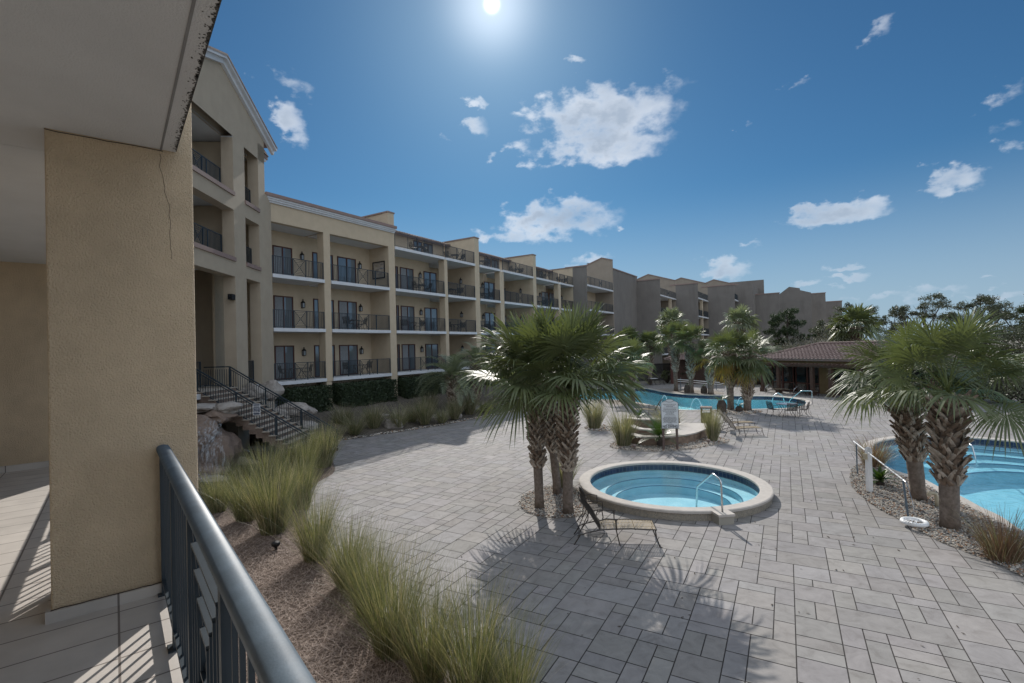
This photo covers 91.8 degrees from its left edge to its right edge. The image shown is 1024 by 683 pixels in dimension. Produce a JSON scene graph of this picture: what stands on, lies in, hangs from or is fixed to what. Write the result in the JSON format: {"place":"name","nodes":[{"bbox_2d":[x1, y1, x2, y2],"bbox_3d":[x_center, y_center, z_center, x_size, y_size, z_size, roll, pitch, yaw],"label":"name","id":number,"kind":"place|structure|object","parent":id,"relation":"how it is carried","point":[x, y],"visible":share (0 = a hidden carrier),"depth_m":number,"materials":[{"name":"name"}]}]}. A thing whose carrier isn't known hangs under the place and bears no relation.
{"place":"outdoors","nodes":[
{"label":"outdoors","id":0,"kind":"place"},
{"bbox_2d":[209,0,1023,339],"label":"sky","id":1,"kind":"structure","parent":0,"point":[869,152],"materials":[{"name":"blue"}]},
{"bbox_2d":[243,383,1023,682],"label":"paved deck","id":2,"kind":"structure","parent":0,"point":[973,628],"depth_m":10.17,"materials":[{"name":"stone"}]},
{"bbox_2d":[291,372,574,442],"bbox_3d":[0.319,4.271,43.253,8.711,1.608,46.636,-2,-1,32],"label":"garden bed","id":3,"kind":"object","parent":2,"relation":"on","point":[323,415],"visible":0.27,"depth_m":31.03,"materials":[{"name":"gravel"}]},
{"bbox_2d":[275,382,333,412],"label":"hedge","id":4,"kind":"object","parent":3,"relation":"on","point":[319,397],"visible":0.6,"depth_m":29.11,"materials":[{"name":"green plant"}]},
{"bbox_2d":[326,402,361,425],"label":"grass clump","id":5,"kind":"object","parent":3,"relation":"on","point":[338,415],"visible":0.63,"depth_m":28.25,"materials":[{"name":"green plant"}]},
{"bbox_2d":[334,408,380,435],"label":"grass clump","id":6,"kind":"object","parent":3,"relation":"on","point":[355,430],"visible":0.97,"depth_m":26.43,"materials":[{"name":"green plant"}]},
{"bbox_2d":[332,377,398,407],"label":"hedge","id":7,"kind":"object","parent":3,"relation":"on","point":[364,392],"visible":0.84,"depth_m":32.51,"materials":[{"name":"green plant"}]},
{"bbox_2d":[354,401,391,428],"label":"grass clump","id":8,"kind":"object","parent":3,"relation":"on","point":[374,419],"visible":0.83,"depth_m":27.93,"materials":[{"name":"green plant"}]},
{"bbox_2d":[382,397,416,429],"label":"grass clump","id":9,"kind":"object","parent":3,"relation":"on","point":[399,417],"visible":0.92,"depth_m":28.60,"materials":[{"name":"green plant"}]},
{"bbox_2d":[404,396,439,424],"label":"grass clump","id":10,"kind":"object","parent":3,"relation":"on","point":[424,416],"visible":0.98,"depth_m":29.40,"materials":[{"name":"green plant"}]},
{"bbox_2d":[328,410,516,442],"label":"pebbles","id":11,"kind":"object","parent":3,"relation":"on","point":[420,427],"visible":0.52,"depth_m":28.47,"materials":[{"name":"beige gravel"}]},
{"bbox_2d":[398,372,448,398],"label":"hedge","id":12,"kind":"object","parent":3,"relation":"on","point":[407,386],"visible":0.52,"depth_m":36.58,"materials":[{"name":"green plant"}]},
{"bbox_2d":[415,349,491,412],"bbox_3d":[-3.794,2.634,33.285,5.061,4.232,4.857,-2,-1,21],"label":"feather palm","id":13,"kind":"object","parent":3,"relation":"on","point":[451,368],"visible":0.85,"depth_m":32.75,"materials":[{"name":"green plant"}]},
{"bbox_2d":[440,395,468,418],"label":"grass clump","id":14,"kind":"object","parent":3,"relation":"on","point":[456,411],"visible":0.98,"depth_m":31.25,"materials":[{"name":"green plant"}]},
{"bbox_2d":[455,342,495,402],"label":"feather palm","id":15,"kind":"object","parent":3,"relation":"on","point":[474,351],"visible":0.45,"depth_m":37.72,"materials":[{"name":"plant"}]},
{"bbox_3d":[-12.163,3.776,23.919,1.551,0.868,0.982,-1,-1,0],"label":"boulder","id":16,"kind":"object","parent":3,"relation":"on","visible":0},
{"bbox_2d":[273,408,291,417],"bbox_3d":[-11.676,3.621,24.227,1.910,0.736,1.246,-1,-1,0],"label":"boulder","id":17,"kind":"object","parent":16,"relation":"on","point":[282,411],"visible":0.17,"depth_m":23.94,"materials":[{"name":"beige stone"}]},
{"bbox_2d":[259,380,284,400],"bbox_3d":[-12.047,2.444,24.705,1.023,1.090,1.190,-2,-1,40],"label":"boulder","id":18,"kind":"object","parent":17,"relation":"on","point":[275,386],"visible":0.7,"depth_m":24.44,"materials":[{"name":"grey stone"}]},
{"bbox_2d":[276,402,317,416],"bbox_3d":[-10.681,3.355,24.610,1.967,0.786,1.166,-1,-1,-19],"label":"boulder","id":19,"kind":"object","parent":17,"relation":"on","point":[307,408],"visible":0.57,"depth_m":24.26,"materials":[{"name":"beige stone"}]},
{"bbox_2d":[518,485,594,518],"bbox_3d":[1.271,4.687,14.745,2.128,0.042,3.322,-1,-1,0],"label":"gravel bed","id":20,"kind":"object","parent":2,"relation":"on","point":[552,504],"visible":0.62,"depth_m":14.04,"materials":[{"name":"gravel"}]},
{"bbox_2d":[455,302,610,508],"bbox_3d":[0.586,1.776,14.116,4.561,5.822,4.670,-1,-1,0],"label":"fan palm","id":21,"kind":"object","parent":20,"relation":"on","point":[537,443],"visible":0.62,"depth_m":13.80,"materials":[{"name":"green plant"}]},
{"bbox_2d":[474,303,599,493],"bbox_3d":[0.882,1.698,15.489,4.234,6.002,4.252,-1,-1,0],"label":"fan palm","id":22,"kind":"object","parent":20,"relation":"on","point":[551,446],"visible":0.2,"depth_m":15.21,"materials":[{"name":"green plant"}]},
{"bbox_2d":[480,299,657,513],"bbox_3d":[1.506,1.720,13.499,4.622,5.872,4.550,-2,-1,25],"label":"fan palm","id":23,"kind":"object","parent":20,"relation":"on","point":[585,337],"visible":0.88,"depth_m":13.03,"materials":[{"name":"green plant"}]},
{"bbox_2d":[574,492,660,546],"bbox_3d":[2.395,4.100,11.563,1.934,1.072,0.660,-2,-1,7],"label":"sun lounger","id":24,"kind":"object","parent":2,"relation":"on","point":[587,506],"visible":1,"depth_m":11.48,"materials":[{"name":"brown metal"}]},
{"bbox_2d":[606,401,647,405],"bbox_3d":[8.742,4.775,38.184,1.889,0.042,4.361,-1,-1,-24],"label":"gravel bed","id":25,"kind":"object","parent":2,"relation":"on","point":[619,403],"visible":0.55,"depth_m":37.81,"materials":[{"name":"beige gravel"}]},
{"bbox_2d":[608,335,656,401],"bbox_3d":[9.141,2.102,38.468,3.824,5.307,4.118,-2,-1,30],"label":"fan palm","id":26,"kind":"object","parent":25,"relation":"on","point":[636,346],"visible":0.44,"depth_m":38.05,"materials":[{"name":"green plant"}]},
{"bbox_2d":[247,384,1023,682],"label":"deck joints","id":27,"kind":"object","parent":2,"relation":"on","point":[844,655],"visible":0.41,"depth_m":10.13,"materials":[{"name":"grey concrete"}]},
{"bbox_2d":[636,329,665,383],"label":"fan palm","id":28,"kind":"object","parent":2,"relation":"on","point":[651,335],"visible":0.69,"depth_m":55.56,"materials":[{"name":"green plant"}]},
{"bbox_2d":[609,436,729,451],"bbox_3d":[8.428,4.611,23.868,8.913,0.042,4.000,-1,-1,-36],"label":"gravel bed","id":29,"kind":"object","parent":2,"relation":"on","point":[668,449],"visible":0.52,"depth_m":21.79,"materials":[{"name":"gravel"}]},
{"bbox_2d":[603,408,643,445],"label":"grass clump","id":30,"kind":"object","parent":29,"relation":"on","point":[624,434],"visible":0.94,"depth_m":22.09,"materials":[{"name":"green plant"}]},
{"bbox_2d":[634,416,686,445],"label":"sago palm","id":31,"kind":"object","parent":29,"relation":"on","point":[657,430],"visible":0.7,"depth_m":21.88,"materials":[{"name":"green plant"}]},
{"bbox_2d":[631,427,706,445],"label":"stone wall","id":32,"kind":"structure","parent":29,"relation":"on","point":[696,434],"depth_m":22.38,"materials":[{"name":"beige stone"}]},
{"bbox_2d":[661,399,678,449],"bbox_3d":[6.734,3.539,21.168,0.722,2.183,0.128,-2,-1,6],"label":"rules sign","id":33,"kind":"object","parent":29,"relation":"on","point":[669,414],"visible":1,"depth_m":21.13,"materials":[{"name":"white metal"}]},
{"bbox_2d":[697,407,726,440],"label":"grass clump","id":34,"kind":"object","parent":29,"relation":"on","point":[712,427],"visible":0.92,"depth_m":22.73,"materials":[{"name":"green plant"}]},
{"bbox_2d":[579,460,773,524],"bbox_3d":[4.956,4.784,15.286,5.680,0.885,5.993,-1,-1,0],"label":"hot tub","id":35,"kind":"object","parent":2,"relation":"on","point":[661,489],"visible":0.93,"depth_m":16.35,"materials":[{"name":"liquid"}]},
{"bbox_2d":[657,388,723,393],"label":"gravel bed","id":36,"kind":"object","parent":2,"relation":"on","point":[682,391],"visible":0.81,"depth_m":46.30,"materials":[{"name":"beige gravel"}]},
{"bbox_2d":[652,319,689,390],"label":"fan palm","id":37,"kind":"object","parent":36,"relation":"on","point":[671,327],"visible":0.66,"depth_m":46.87,"materials":[{"name":"green plant"}]},
{"bbox_2d":[669,322,709,392],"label":"fan palm","id":38,"kind":"object","parent":36,"relation":"on","point":[690,332],"visible":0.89,"depth_m":44.80,"materials":[{"name":"green plant"}]},
{"bbox_2d":[689,340,727,393],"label":"fan palm","id":39,"kind":"object","parent":36,"relation":"on","point":[703,360],"visible":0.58,"depth_m":43.22,"materials":[{"name":"green plant"}]},
{"bbox_2d":[588,388,811,410],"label":"swimming pool","id":40,"kind":"structure","parent":2,"relation":"in","point":[673,394],"depth_m":42.19,"materials":[{"name":"liquid"}]},
{"bbox_2d":[579,390,803,409],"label":"water","id":41,"kind":"structure","parent":40,"relation":"in","point":[677,398],"depth_m":40.07,"materials":[{"name":"blue liquid"}]},
{"bbox_2d":[712,411,762,414],"bbox_3d":[14.430,4.552,31.952,3.569,0.042,2.122,-1,-1,0],"label":"gravel bed","id":42,"kind":"object","parent":2,"relation":"on","point":[733,413],"visible":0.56,"depth_m":31.50,"materials":[{"name":"gravel"}]},
{"bbox_2d":[703,325,757,409],"bbox_3d":[14.598,1.647,33.073,3.636,5.803,3.804,-2,-1,25],"label":"fan palm","id":43,"kind":"object","parent":42,"relation":"on","point":[729,337],"visible":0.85,"depth_m":32.74,"materials":[{"name":"green plant"}]},
{"bbox_2d":[721,328,783,410],"bbox_3d":[15.553,1.776,32.549,3.845,5.496,3.920,-1,-1,-19],"label":"fan palm","id":44,"kind":"object","parent":42,"relation":"on","point":[747,382],"visible":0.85,"depth_m":32.12,"materials":[{"name":"green plant"}]},
{"bbox_2d":[754,340,990,399],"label":"cabana","id":45,"kind":"object","parent":2,"relation":"on","point":[809,366],"visible":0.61,"depth_m":41.59,"materials":[{"name":"tile"}]},
{"bbox_2d":[782,367,794,391],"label":"glass door","id":46,"kind":"structure","parent":45,"relation":"in","point":[787,372],"depth_m":44.48,"materials":[{"name":"glass"}]},
{"bbox_2d":[795,367,807,392],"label":"glass door","id":47,"kind":"structure","parent":45,"relation":"in","point":[800,372],"depth_m":43.32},
{"bbox_2d":[850,463,1023,576],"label":"gravel bed","id":48,"kind":"object","parent":2,"relation":"on","point":[962,548],"visible":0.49,"depth_m":12.31,"materials":[{"name":"grey gravel"}]},
{"bbox_2d":[863,447,872,491],"bbox_3d":[10.504,3.785,14.657,0.192,1.340,0.124,-1,-1,0],"label":"white post","id":49,"kind":"object","parent":48,"relation":"on","point":[867,457],"visible":0.98,"depth_m":14.60,"materials":[{"name":"plastic"}]},
{"bbox_2d":[844,433,899,467],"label":"grass clump","id":50,"kind":"object","parent":48,"relation":"on","point":[879,455],"visible":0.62,"depth_m":17.35,"materials":[{"name":"plant"}]},
{"bbox_2d":[863,466,899,485],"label":"sago palm","id":51,"kind":"object","parent":48,"relation":"on","point":[879,474],"visible":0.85,"depth_m":15.20,"materials":[{"name":"green plant"}]},
{"bbox_2d":[825,317,995,500],"bbox_3d":[10.931,1.864,14.045,3.935,5.116,4.093,-1,-1,0],"label":"fan palm","id":52,"kind":"object","parent":48,"relation":"on","point":[908,427],"visible":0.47,"depth_m":13.73,"materials":[{"name":"green plant"}]},
{"bbox_2d":[854,306,1023,529],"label":"fan palm","id":53,"kind":"object","parent":48,"relation":"on","point":[947,419],"visible":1,"depth_m":11.54,"materials":[{"name":"green plant"}]},
{"bbox_2d":[945,503,1023,564],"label":"grass clump","id":54,"kind":"object","parent":48,"relation":"on","point":[1003,549],"visible":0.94,"depth_m":9.93,"materials":[{"name":"plant"}]},
{"bbox_2d":[863,434,1023,536],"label":"swimming pool","id":55,"kind":"structure","parent":2,"relation":"in","point":[972,489],"depth_m":19.16,"materials":[{"name":"liquid"}]},
{"bbox_2d":[984,370,1023,402],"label":"shrub","id":56,"kind":"object","parent":2,"relation":"on","point":[1019,394],"visible":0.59,"depth_m":31.14,"materials":[{"name":"green plant"}]},
{"bbox_2d":[243,336,1023,451],"bbox_3d":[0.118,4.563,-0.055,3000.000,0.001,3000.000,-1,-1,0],"label":"ground","id":57,"kind":"structure","parent":0,"point":[253,443],"depth_m":56.94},
{"bbox_2d":[0,0,221,682],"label":"balcony block","id":58,"kind":"structure","parent":57,"relation":"on","point":[98,400],"depth_m":3.19,"materials":[{"name":"paint"}]},
{"bbox_2d":[156,444,315,682],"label":"balcony railing","id":59,"kind":"object","parent":58,"relation":"on","point":[218,607],"visible":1,"depth_m":1.68,"materials":[{"name":"metal"}]},
{"bbox_2d":[191,45,277,448],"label":"gabled building","id":60,"kind":"structure","parent":57,"relation":"on","point":[232,138],"depth_m":24.24,"materials":[{"name":"beige paint"}]},
{"bbox_2d":[204,450,455,682],"bbox_3d":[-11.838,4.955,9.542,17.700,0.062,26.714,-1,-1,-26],"label":"planting bed","id":61,"kind":"object","parent":57,"relation":"on","point":[327,470],"visible":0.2,"depth_m":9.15,"materials":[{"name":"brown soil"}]},
{"bbox_2d":[198,425,242,466],"bbox_3d":[-11.989,4.396,19.591,2.456,2.988,1.986,-1,-1,0],"label":"waterfall rock","id":62,"kind":"object","parent":61,"relation":"on","point":[222,444],"visible":0.29,"depth_m":19.06,"materials":[{"name":"stone"}]},
{"bbox_2d":[197,414,217,453],"bbox_3d":[-12.092,3.510,19.004,1.384,1.551,1.326,-1,-1,-44],"label":"waterfall rock","id":63,"kind":"object","parent":62,"relation":"on","point":[207,428],"visible":0.41,"depth_m":18.72,"materials":[{"name":"stone"}]},
{"bbox_2d":[201,410,238,424],"bbox_3d":[-11.688,2.976,19.755,1.409,0.674,1.241,-1,-1,0],"label":"waterfall rock","id":64,"kind":"object","parent":62,"relation":"on","point":[220,418],"visible":0.58,"depth_m":19.34,"materials":[{"name":"brown stone"}]},
{"bbox_2d":[213,401,242,413],"bbox_3d":[-11.380,2.685,19.873,1.124,0.551,1.108,-1,-1,0],"label":"waterfall rock","id":65,"kind":"object","parent":64,"relation":"on","point":[231,407],"visible":0.92,"depth_m":19.57,"materials":[{"name":"grey stone"}]},
{"bbox_2d":[198,465,246,513],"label":"grass clump","id":66,"kind":"object","parent":61,"relation":"on","point":[214,505],"visible":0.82,"depth_m":14.12,"materials":[{"name":"green plant"}]},
{"bbox_2d":[201,462,278,522],"bbox_3d":[-7.282,4.065,13.466,2.294,1.658,2.447,-1,-1,-23],"label":"grass clump","id":67,"kind":"object","parent":61,"relation":"on","point":[239,512],"visible":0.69,"depth_m":13.28,"materials":[{"name":"green plant"}]},
{"bbox_2d":[236,438,297,490],"bbox_3d":[-7.885,4.058,16.329,2.574,1.777,2.290,-1,-1,-9],"label":"grass clump","id":68,"kind":"object","parent":61,"relation":"on","point":[264,462],"visible":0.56,"depth_m":16.14,"materials":[{"name":"green plant"}]},
{"bbox_2d":[196,385,338,453],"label":"garden stairs","id":69,"kind":"structure","parent":61,"relation":"on","point":[252,428],"depth_m":21.14,"materials":[{"name":"stone"}]},
{"bbox_2d":[196,368,315,447],"bbox_3d":[-11.164,3.100,20.518,6.137,4.075,0.056,-1,-1,0],"label":"stair railing","id":70,"kind":"object","parent":69,"relation":"attached to","point":[276,420],"visible":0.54,"depth_m":20.51,"materials":[{"name":"black metal"}]},
{"bbox_2d":[204,366,337,450],"bbox_3d":[-11.163,3.130,22.968,6.137,4.075,0.056,-1,-1,0],"label":"stair railing","id":71,"kind":"object","parent":69,"relation":"attached to","point":[300,410],"visible":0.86,"depth_m":22.96,"materials":[{"name":"black metal"}]},
{"bbox_2d":[218,452,334,535],"bbox_3d":[-6.042,3.829,12.631,2.509,2.059,3.017,-2,-1,4],"label":"grass clump","id":72,"kind":"object","parent":61,"relation":"on","point":[263,509],"visible":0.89,"depth_m":12.32,"materials":[{"name":"green plant"}]},
{"bbox_2d":[257,433,311,482],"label":"grass clump","id":73,"kind":"object","parent":61,"relation":"on","point":[290,456],"visible":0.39,"depth_m":17.39,"materials":[{"name":"green plant"}]},
{"bbox_2d":[260,447,339,509],"bbox_3d":[-6.059,3.989,14.395,2.397,1.774,2.327,-1,-1,-25],"label":"grass clump","id":74,"kind":"object","parent":61,"relation":"on","point":[309,484],"visible":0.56,"depth_m":14.39,"materials":[{"name":"green plant"}]},
{"bbox_2d":[245,482,360,563],"bbox_3d":[-4.342,3.925,10.926,2.750,1.726,2.386,-2,-1,3],"label":"grass clump","id":75,"kind":"object","parent":61,"relation":"on","point":[308,546],"visible":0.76,"depth_m":10.68,"materials":[{"name":"green plant"}]},
{"bbox_2d":[278,431,330,476],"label":"grass clump","id":76,"kind":"object","parent":61,"relation":"on","point":[307,452],"visible":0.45,"depth_m":17.91,"materials":[{"name":"green plant"}]},
{"bbox_2d":[297,417,349,467],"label":"grass clump","id":77,"kind":"object","parent":61,"relation":"on","point":[328,451],"visible":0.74,"depth_m":19.37,"materials":[{"name":"green plant"}]},
{"bbox_2d":[290,505,392,589],"bbox_3d":[-3.218,3.962,9.548,2.109,1.555,2.117,-1,-1,-12],"label":"grass clump","id":78,"kind":"object","parent":61,"relation":"on","point":[336,565],"visible":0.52,"depth_m":9.44,"materials":[{"name":"green plant"}]},
{"bbox_2d":[312,513,432,618],"bbox_3d":[-2.437,3.894,8.549,2.154,1.629,2.297,-2,-1,41],"label":"grass clump","id":79,"kind":"object","parent":61,"relation":"on","point":[354,583],"visible":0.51,"depth_m":8.48,"materials":[{"name":"green plant"}]},
{"bbox_2d":[317,526,464,661],"bbox_3d":[-1.825,3.791,7.393,2.467,1.783,2.631,-1,-1,-11],"label":"grass clump","id":80,"kind":"object","parent":61,"relation":"on","point":[384,649],"visible":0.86,"depth_m":7.29,"materials":[{"name":"green plant"}]},
{"bbox_2d":[350,559,526,682],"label":"grass clump","id":81,"kind":"object","parent":61,"relation":"on","point":[420,663],"visible":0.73,"depth_m":6.68,"materials":[{"name":"green plant"}]},
{"bbox_2d":[359,559,564,682],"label":"grass clump","id":82,"kind":"object","parent":61,"relation":"on","point":[457,666],"visible":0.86,"depth_m":6.36,"materials":[{"name":"green plant"}]},
{"bbox_2d":[443,598,573,682],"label":"grass clump","id":83,"kind":"object","parent":61,"relation":"on","point":[511,675],"visible":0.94,"depth_m":6.18,"materials":[{"name":"green plant"}]},
{"label":"pond bed","id":84,"kind":"structure","parent":61,"relation":"on","visible":0},
{"bbox_2d":[209,449,256,486],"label":"grass clump","id":85,"kind":"object","parent":84,"relation":"on","point":[237,465],"visible":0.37,"depth_m":16.70,"materials":[{"name":"green plant"}]},
{"bbox_2d":[265,191,572,402],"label":"balcony wing","id":86,"kind":"structure","parent":57,"relation":"on","point":[329,281],"depth_m":35.70,"materials":[{"name":"beige paint"}]},
{"bbox_2d":[272,245,292,275],"bbox_3d":[-14.136,-4.808,30.590,0.070,2.080,1.307,-2,-1,32],"label":"sliding door","id":87,"kind":"structure","parent":86,"relation":"in","point":[276,250],"depth_m":30.57,"materials":[{"name":"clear glass"}]},
{"bbox_2d":[273,295,293,327],"bbox_3d":[-14.056,-1.759,30.553,0.070,2.080,1.307,-2,-1,32],"label":"sliding door","id":88,"kind":"structure","parent":86,"relation":"in","point":[284,303],"depth_m":30.51,"materials":[{"name":"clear glass"}]},
{"bbox_2d":[274,345,294,379],"bbox_3d":[-13.977,1.290,30.517,0.070,2.080,1.307,-2,-1,32],"label":"sliding door","id":89,"kind":"structure","parent":86,"relation":"in","point":[282,354],"depth_m":30.48,"materials":[{"name":"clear glass"}]},
{"bbox_2d":[337,256,355,282],"bbox_3d":[-11.558,-4.825,34.739,0.070,2.080,1.598,-2,-1,32],"label":"sliding door","id":90,"kind":"structure","parent":86,"relation":"in","point":[343,261],"depth_m":34.71,"materials":[{"name":"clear glass"}]},
{"bbox_2d":[338,300,357,329],"bbox_3d":[-11.479,-1.776,34.702,0.070,2.080,1.598,-2,-1,32],"label":"sliding door","id":91,"kind":"structure","parent":86,"relation":"in","point":[343,306],"depth_m":34.67,"materials":[{"name":"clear glass"}]},
{"bbox_2d":[339,345,357,374],"bbox_3d":[-11.400,1.273,34.666,0.070,2.080,1.598,-2,-1,32],"label":"sliding door","id":92,"kind":"structure","parent":86,"relation":"in","point":[346,352],"depth_m":34.64,"materials":[{"name":"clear glass"}]},
{"bbox_2d":[551,363,670,381],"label":"garden fence","id":93,"kind":"object","parent":57,"relation":"on","point":[660,365],"visible":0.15,"depth_m":61.34,"materials":[{"name":"black paint"}]},
{"bbox_2d":[654,307,690,361],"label":"fan palm","id":94,"kind":"object","parent":57,"relation":"on","point":[668,315],"visible":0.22,"depth_m":61.61,"materials":[{"name":"green plant"}]},
{"bbox_2d":[663,347,771,383],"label":"bath house","id":95,"kind":"structure","parent":57,"relation":"on","point":[699,377],"depth_m":55.78,"materials":[{"name":"brown wood"}]},
{"bbox_2d":[720,304,761,337],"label":"fan palm","id":96,"kind":"object","parent":57,"relation":"on","point":[740,314],"visible":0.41,"depth_m":59.40,"materials":[{"name":"green plant"}]},
{"bbox_2d":[752,307,820,348],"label":"pine tree","id":97,"kind":"object","parent":57,"relation":"on","point":[786,331],"visible":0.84,"depth_m":57.71,"materials":[{"name":"green plant"}]},
{"bbox_2d":[823,302,887,341],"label":"fan palm","id":98,"kind":"object","parent":57,"relation":"on","point":[857,314],"visible":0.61,"depth_m":47.51,"materials":[{"name":"green plant"}]},
{"bbox_2d":[828,302,889,340],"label":"oak tree","id":99,"kind":"object","parent":57,"relation":"on","point":[841,309],"visible":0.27,"depth_m":62.20,"materials":[{"name":"green plant"}]},
{"bbox_2d":[888,292,958,330],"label":"oak tree","id":100,"kind":"object","parent":57,"relation":"on","point":[924,306],"visible":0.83,"depth_m":65.61,"materials":[{"name":"green plant"}]},
{"bbox_2d":[940,294,1018,329],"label":"oak tree","id":101,"kind":"object","parent":57,"relation":"on","point":[989,300],"visible":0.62,"depth_m":59.48,"materials":[{"name":"green plant"}]},
{"bbox_2d":[980,302,1023,343],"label":"oak tree","id":102,"kind":"object","parent":57,"relation":"on","point":[1009,315],"visible":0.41,"depth_m":52.60,"materials":[{"name":"green plant"}]},
{"bbox_2d":[984,319,1023,371],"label":"scrub bush","id":103,"kind":"object","parent":57,"relation":"on","point":[1015,335],"visible":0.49,"depth_m":45.64,"materials":[{"name":"plant"}]},
{"bbox_2d":[565,257,841,378],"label":"stepped wing","id":104,"kind":"structure","parent":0,"point":[641,303],"depth_m":83.90,"materials":[{"name":"beige paint"}]},
{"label":"gravel bed","id":105,"kind":"structure","parent":0,"visible":0},
{"bbox_2d":[580,398,611,428],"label":"grass clump","id":106,"kind":"object","parent":105,"relation":"on","point":[595,419],"visible":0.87,"depth_m":26.86,"materials":[{"name":"green plant"}]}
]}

